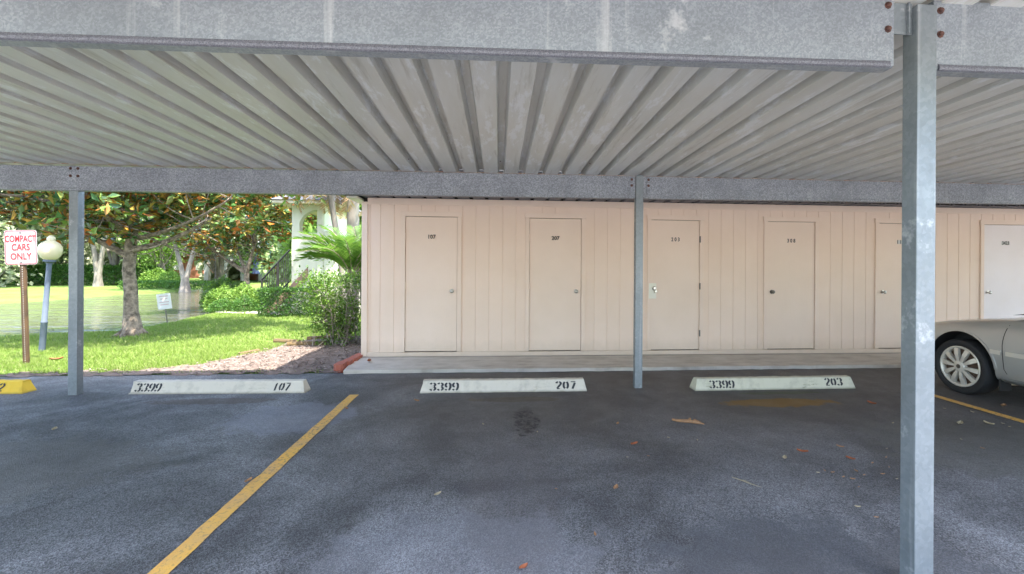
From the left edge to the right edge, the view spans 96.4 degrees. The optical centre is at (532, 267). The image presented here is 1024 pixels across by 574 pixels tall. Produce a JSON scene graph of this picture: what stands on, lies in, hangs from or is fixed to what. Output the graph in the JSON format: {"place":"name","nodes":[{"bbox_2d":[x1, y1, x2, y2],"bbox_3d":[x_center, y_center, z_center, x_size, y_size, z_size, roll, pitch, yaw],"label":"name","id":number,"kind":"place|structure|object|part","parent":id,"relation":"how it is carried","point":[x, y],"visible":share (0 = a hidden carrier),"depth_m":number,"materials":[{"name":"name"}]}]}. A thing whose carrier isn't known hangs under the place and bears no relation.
{"place":"outdoors","nodes":[
{"label":"outdoors","id":0,"kind":"place"},
{"bbox_2d":[0,283,239,335],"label":"pond water","id":1,"kind":"structure","parent":0,"point":[104,313],"depth_m":14.54,"materials":[{"name":"green liquid"}]},
{"bbox_2d":[138,267,174,286],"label":"shrub","id":2,"kind":"object","parent":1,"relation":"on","point":[146,275],"visible":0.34,"depth_m":29.53,"materials":[{"name":"green plant"}]},
{"bbox_2d":[157,269,180,287],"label":"shrub","id":3,"kind":"object","parent":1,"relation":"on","point":[165,276],"visible":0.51,"depth_m":27.94,"materials":[{"name":"green plant"}]},
{"bbox_2d":[0,278,360,376],"bbox_3d":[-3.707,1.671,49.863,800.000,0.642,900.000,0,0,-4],"label":"lawn ground","id":4,"kind":"structure","parent":0,"point":[10,293],"depth_m":21.99,"materials":[{"name":"green plant"}]},
{"bbox_2d":[4,230,37,363],"bbox_3d":[-6.942,0.449,6.241,0.375,1.915,0.044,-2,0,-10],"label":"parking sign","id":5,"kind":"object","parent":4,"relation":"on","point":[20,247],"visible":1,"depth_m":6.23,"materials":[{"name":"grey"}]},
{"bbox_2d":[0,193,68,281],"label":"tree","id":6,"kind":"object","parent":4,"relation":"on","point":[64,250],"depth_m":36.30,"materials":[{"name":"green plant"}]},
{"bbox_2d":[0,191,91,286],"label":"tree","id":7,"kind":"object","parent":4,"relation":"on","point":[9,270],"visible":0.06,"depth_m":28.41,"materials":[{"name":"green plant"}]},
{"bbox_2d":[37,235,62,350],"bbox_3d":[-7.661,0.446,7.214,0.286,1.916,0.286,5,0,-4],"label":"lamp post","id":8,"kind":"object","parent":4,"relation":"on","point":[50,250],"visible":0.98,"depth_m":7.18,"materials":[{"name":"metal"}]},
{"bbox_2d":[39,191,128,286],"bbox_3d":[-27.363,-3.136,29.615,6.348,9.128,7.422,0,0,-4],"label":"tree","id":9,"kind":"object","parent":4,"relation":"on","point":[98,272],"visible":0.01,"depth_m":29.13,"materials":[{"name":"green plant"}]},
{"bbox_2d":[2,263,177,284],"bbox_3d":[-33.356,0.579,31.513,16.238,1.824,1.730,0,0,-9],"label":"hedge","id":10,"kind":"object","parent":4,"relation":"on","point":[88,277],"visible":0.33,"depth_m":31.32,"materials":[{"name":"green plant"}]},
{"bbox_2d":[7,194,190,283],"bbox_3d":[-29.928,-4.784,32.626,11.510,12.391,11.746,0,0,-4],"label":"tree","id":11,"kind":"object","parent":4,"relation":"on","point":[115,258],"visible":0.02,"depth_m":32.72,"materials":[{"name":"green plant"}]},
{"bbox_2d":[13,225,291,281],"bbox_3d":[-29.634,-2.634,44.838,68.176,9.503,17.512,0,0,-33],"label":"thicket","id":12,"kind":"object","parent":4,"relation":"on","point":[234,273],"visible":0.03,"depth_m":39.10,"materials":[{"name":"green plant"}]},
{"bbox_2d":[116,215,188,271],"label":"tree","id":13,"kind":"object","parent":4,"relation":"on","point":[162,260],"visible":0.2,"depth_m":30.68,"materials":[{"name":"green plant"}]},
{"bbox_2d":[0,191,325,336],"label":"magnolia tree","id":14,"kind":"object","parent":4,"relation":"on","point":[163,208],"visible":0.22,"depth_m":8.74,"materials":[{"name":"green plant"}]},
{"bbox_2d":[115,280,211,289],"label":"hedge","id":15,"kind":"object","parent":4,"relation":"on","point":[198,282],"visible":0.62,"depth_m":26.88,"materials":[{"name":"green plant"}]},
{"bbox_2d":[156,293,171,322],"bbox_3d":[-8.800,1.037,10.975,0.300,0.820,0.025,-7,1,-9],"label":"yard sign","id":16,"kind":"object","parent":4,"relation":"on","point":[164,301],"visible":0.98,"depth_m":10.96,"materials":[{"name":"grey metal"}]},
{"bbox_2d":[113,197,244,291],"bbox_3d":[-19.677,-2.611,26.486,6.749,8.176,6.639,0,0,-4],"label":"tree","id":17,"kind":"object","parent":4,"relation":"on","point":[184,282],"depth_m":26.09,"materials":[{"name":"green plant"}]},
{"bbox_2d":[0,305,360,375],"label":"grass","id":18,"kind":"structure","parent":4,"relation":"on","point":[161,352],"depth_m":7.83,"materials":[{"name":"green plant"}]},
{"bbox_2d":[0,335,360,377],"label":"mulch","id":19,"kind":"object","parent":4,"relation":"on","point":[300,351],"visible":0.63,"depth_m":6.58,"materials":[{"name":"brown wood"}]},
{"bbox_2d":[238,349,259,354],"bbox_3d":[-4.452,1.349,7.191,0.099,0.099,0.306,0,0,30],"label":"garden timber","id":20,"kind":"object","parent":19,"relation":"on","point":[252,351],"visible":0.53,"depth_m":7.18,"materials":[{"name":"brown wood"}]},
{"bbox_2d":[273,338,300,342],"bbox_3d":[-4.373,1.320,8.150,0.503,0.086,0.099,0,0,14],"label":"garden timber","id":21,"kind":"object","parent":19,"relation":"on","point":[276,340],"visible":0.56,"depth_m":8.12,"materials":[{"name":"brown wood"}]},
{"bbox_2d":[287,341,326,345],"bbox_3d":[-3.882,1.318,7.885,0.620,0.097,0.106,0,0,-16],"label":"garden timber","id":22,"kind":"object","parent":19,"relation":"on","point":[296,343],"visible":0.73,"depth_m":7.84,"materials":[{"name":"brown wood"}]},
{"bbox_2d":[292,318,335,346],"bbox_3d":[-3.687,1.123,7.703,0.706,0.558,0.307,0,0,-21],"label":"seedling","id":23,"kind":"object","parent":19,"relation":"on","point":[312,327],"visible":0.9,"depth_m":7.71,"materials":[{"name":"green plant"}]},
{"bbox_2d":[307,335,330,339],"bbox_3d":[-3.954,1.323,8.582,0.503,0.086,0.099,0,0,-32],"label":"garden timber","id":24,"kind":"object","parent":19,"relation":"on","point":[312,337],"visible":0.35,"depth_m":8.48,"materials":[{"name":"brown wood"}]},
{"bbox_2d":[283,260,360,346],"bbox_3d":[-3.328,0.647,7.979,1.620,1.613,1.666,0,0,-4],"label":"leggy shrub","id":25,"kind":"object","parent":19,"relation":"on","point":[325,301],"visible":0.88,"depth_m":7.80,"materials":[{"name":"green plant"}]},
{"bbox_2d":[334,353,362,372],"bbox_3d":[-2.581,1.336,6.508,0.140,0.115,0.965,0,0,-2],"label":"brick edging","id":26,"kind":"object","parent":19,"relation":"on","point":[341,366],"visible":0.7,"depth_m":6.22,"materials":[{"name":"brick"}]},
{"bbox_2d":[167,250,212,277],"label":"brick house","id":27,"kind":"structure","parent":4,"relation":"on","point":[194,273],"depth_m":49.41,"materials":[{"name":"brown brick"}]},
{"bbox_2d":[214,250,215,280],"bbox_3d":[-23.465,-0.398,33.858,0.380,3.300,0.380,0,0,-4],"label":"street lamp","id":28,"kind":"object","parent":4,"relation":"on","point":[215,268],"visible":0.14,"depth_m":33.82,"materials":[{"name":"black metal"}]},
{"bbox_2d":[199,274,238,308],"bbox_3d":[-10.461,0.821,15.462,1.273,1.208,1.261,0,0,38],"label":"shrub","id":29,"kind":"object","parent":4,"relation":"on","point":[217,283],"visible":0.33,"depth_m":15.29,"materials":[{"name":"green plant"}]},
{"bbox_2d":[203,283,237,311],"bbox_3d":[-9.682,0.944,14.318,1.056,0.948,1.060,0,0,32],"label":"shrub","id":30,"kind":"object","parent":4,"relation":"on","point":[222,291],"visible":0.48,"depth_m":14.11,"materials":[{"name":"green plant"}]},
{"bbox_2d":[167,198,278,278],"bbox_3d":[-24.954,-4.854,37.394,9.969,12.594,10.755,0,0,-4],"label":"tree","id":31,"kind":"object","parent":4,"relation":"on","point":[220,271],"depth_m":36.86,"materials":[{"name":"green plant"}]},
{"bbox_2d":[207,297,240,312],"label":"shrub","id":32,"kind":"object","parent":4,"relation":"on","point":[216,304],"visible":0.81,"depth_m":13.62,"materials":[{"name":"green plant"}]},
{"bbox_2d":[142,193,316,287],"bbox_3d":[-9.648,-1.251,14.919,4.847,5.281,4.038,0,0,-4],"label":"magnolia tree","id":33,"kind":"object","parent":4,"relation":"on","point":[246,239],"visible":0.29,"depth_m":14.96,"materials":[{"name":"green plant"}]},
{"bbox_2d":[204,244,275,280],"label":"arched pavilion","id":34,"kind":"structure","parent":4,"relation":"on","point":[207,271],"depth_m":42.13,"materials":[{"name":"white paint"}]},
{"bbox_2d":[227,281,259,310],"bbox_3d":[-8.922,0.926,14.128,0.977,0.996,0.948,0,0,-35],"label":"shrub","id":35,"kind":"object","parent":4,"relation":"on","point":[241,290],"visible":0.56,"depth_m":13.97,"materials":[{"name":"green plant"}]},
{"bbox_2d":[231,294,257,311],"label":"shrub","id":36,"kind":"object","parent":4,"relation":"on","point":[249,302],"visible":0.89,"depth_m":13.62,"materials":[{"name":"green plant"}]},
{"bbox_2d":[221,216,286,281],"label":"tree","id":37,"kind":"object","parent":4,"relation":"on","point":[244,253],"visible":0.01,"depth_m":36.86,"materials":[{"name":"green plant"}]},
{"bbox_2d":[256,282,290,303],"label":"shrub","id":38,"kind":"object","parent":4,"relation":"on","point":[272,285],"visible":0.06,"depth_m":16.12,"materials":[{"name":"green plant"}]},
{"bbox_2d":[257,201,312,286],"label":"tree","id":39,"kind":"object","parent":4,"relation":"on","point":[277,257],"visible":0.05,"depth_m":24.20,"materials":[{"name":"green plant"}]},
{"bbox_2d":[254,285,317,316],"bbox_3d":[-6.694,0.971,12.585,1.681,0.958,0.688,0,0,-4],"label":"hedge","id":40,"kind":"object","parent":4,"relation":"on","point":[261,308],"visible":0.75,"depth_m":12.35,"materials":[{"name":"green plant"}]},
{"bbox_2d":[269,195,361,253],"bbox_3d":[-9.718,-2.357,23.244,6.434,8.133,6.905,0,0,-4],"label":"tree","id":41,"kind":"object","parent":4,"relation":"on","point":[309,227],"depth_m":21.61,"materials":[{"name":"green plant"}]},
{"bbox_2d":[271,195,361,313],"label":"stair tower","id":42,"kind":"structure","parent":4,"relation":"on","point":[298,218],"depth_m":13.15,"materials":[{"name":"white paint"}]},
{"bbox_2d":[290,224,361,329],"bbox_3d":[-3.800,0.212,9.625,2.529,2.438,2.266,0,0,44],"label":"palm","id":43,"kind":"object","parent":4,"relation":"on","point":[342,251],"visible":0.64,"depth_m":9.33,"materials":[{"name":"green plant"}]},
{"bbox_2d":[294,195,361,313],"bbox_3d":[-5.291,-0.730,12.210,1.920,4.205,2.231,0,0,23],"label":"palm","id":44,"kind":"object","parent":4,"relation":"on","point":[331,205],"visible":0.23,"depth_m":12.19,"materials":[{"name":"green plant"}]},
{"bbox_2d":[251,253,262,275],"bbox_3d":[-23.089,-0.095,38.398,0.815,2.700,0.827,0,0,-4],"label":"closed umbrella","id":45,"kind":"object","parent":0,"point":[256,271],"visible":0.53,"depth_m":38.12,"materials":[{"name":"blue fabric"}]},
{"bbox_2d":[218,308,303,314],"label":"garden path","id":46,"kind":"structure","parent":0,"point":[257,312],"depth_m":13.40,"materials":[{"name":"concrete"}]},
{"bbox_2d":[261,249,307,313],"bbox_3d":[-7.104,0.416,13.559,1.260,1.879,1.126,0,0,-4],"label":"outdoor stairs","id":47,"kind":"structure","parent":46,"relation":"on","point":[300,278],"depth_m":13.01,"materials":[{"name":"metal"}]},
{"bbox_2d":[346,198,359,295],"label":"building","id":48,"kind":"structure","parent":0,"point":[352,218],"depth_m":12.73,"materials":[{"name":"white paint"}]},
{"bbox_2d":[0,368,1023,573],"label":"asphalt lot","id":49,"kind":"structure","parent":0,"point":[110,475],"depth_m":3.04,"materials":[{"name":"grey asphalt"}]},
{"bbox_2d":[0,379,36,393],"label":"wheel stop","id":50,"kind":"object","parent":49,"relation":"on","point":[17,386],"visible":1,"depth_m":4.96,"materials":[{"name":"yellow concrete"}]},
{"bbox_2d":[129,379,310,393],"bbox_3d":[-3.448,1.311,5.073,1.875,0.134,0.162,0,0,-3],"label":"wheel stop","id":51,"kind":"object","parent":49,"relation":"on","point":[222,386],"visible":1,"depth_m":5.02,"materials":[{"name":"white concrete"}]},
{"bbox_2d":[147,395,357,573],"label":"painted line","id":52,"kind":"object","parent":49,"relation":"on","point":[170,562],"visible":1,"depth_m":2.70,"materials":[{"name":"yellow paint"}]},
{"bbox_2d":[420,377,586,392],"bbox_3d":[-0.320,1.331,5.204,1.873,0.134,0.162,0,0,-4],"label":"wheel stop","id":53,"kind":"object","parent":49,"relation":"on","point":[479,385],"visible":1,"depth_m":5.15,"materials":[{"name":"white concrete"}]},
{"bbox_2d":[0,0,1023,573],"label":"carport","id":54,"kind":"object","parent":49,"relation":"on","point":[914,108],"visible":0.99,"depth_m":2.98,"materials":[{"name":"metal"}]},
{"bbox_2d":[519,563,527,568],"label":"fallen leaf","id":55,"kind":"object","parent":49,"relation":"on","point":[524,565],"visible":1,"depth_m":2.12,"materials":[{"name":"orange plant"}]},
{"bbox_2d":[343,353,900,373],"bbox_3d":[5.438,1.437,7.002,16.100,0.095,0.960,0,0,-4],"label":"concrete apron","id":56,"kind":"object","parent":49,"relation":"on","point":[453,364],"visible":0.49,"depth_m":6.54,"materials":[{"name":"grey concrete"}]},
{"bbox_2d":[343,195,1023,356],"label":"storage shed","id":57,"kind":"structure","parent":56,"relation":"on","point":[468,276],"depth_m":7.19,"materials":[{"name":"paint"}]},
{"bbox_2d":[404,217,456,350],"bbox_3d":[-1.542,0.251,6.920,0.787,2.032,0.102,0,0,-4],"label":"door","id":58,"kind":"structure","parent":57,"relation":"in","point":[430,286],"depth_m":6.93,"materials":[{"name":"paint"}]},
{"bbox_2d":[528,218,580,349],"bbox_3d":[0.343,0.263,7.060,0.817,2.032,0.102,0,0,-4],"label":"door","id":59,"kind":"structure","parent":57,"relation":"in","point":[554,285],"depth_m":7.07,"materials":[{"name":"paint"}]},
{"bbox_2d":[649,220,700,349],"bbox_3d":[2.237,0.275,7.195,0.838,2.032,0.112,0,0,-4],"label":"door","id":60,"kind":"structure","parent":57,"relation":"in","point":[674,287],"depth_m":7.21,"materials":[{"name":"paint"}]},
{"bbox_2d":[767,222,815,348],"bbox_3d":[4.161,0.287,7.343,0.807,2.032,0.102,0,0,-4],"label":"door","id":61,"kind":"structure","parent":57,"relation":"in","point":[790,300],"depth_m":7.35,"materials":[{"name":"paint"}]},
{"bbox_2d":[879,223,901,347],"bbox_3d":[6.041,0.299,7.482,0.797,2.032,0.102,0,0,-4],"label":"door","id":62,"kind":"structure","parent":57,"relation":"in","point":[890,235],"depth_m":7.48,"materials":[{"name":"paint"}]},
{"bbox_2d":[984,225,1023,318],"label":"door","id":63,"kind":"structure","parent":57,"relation":"in","point":[1003,244],"depth_m":7.63,"materials":[{"name":"paint"}]},
{"bbox_2d":[672,418,703,424],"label":"broken frond","id":64,"kind":"object","parent":49,"relation":"on","point":[693,421],"visible":1,"depth_m":4.13,"materials":[{"name":"beige plant"}]},
{"bbox_2d":[690,375,854,390],"bbox_3d":[2.826,1.351,5.387,1.950,0.133,0.163,0,0,-4],"label":"wheel stop","id":65,"kind":"object","parent":49,"relation":"on","point":[770,383],"visible":1,"depth_m":5.33,"materials":[{"name":"white concrete"}]},
{"bbox_2d":[934,394,1023,422],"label":"painted line","id":66,"kind":"object","parent":49,"relation":"on","point":[985,410],"visible":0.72,"depth_m":4.59,"materials":[{"name":"yellow paint"}]},
{"bbox_2d":[935,314,1023,393],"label":"silver sedan","id":67,"kind":"object","parent":49,"relation":"on","point":[978,356],"visible":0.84,"depth_m":5.00,"materials":[{"name":"grey paint"}]},
{"bbox_3d":[4.973,0.849,4.220,0.162,0.607,1.083,0,0,-4],"label":"door","id":68,"kind":"part","parent":67,"relation":"part of","materials":[{"name":"silver metal"}]}
]}

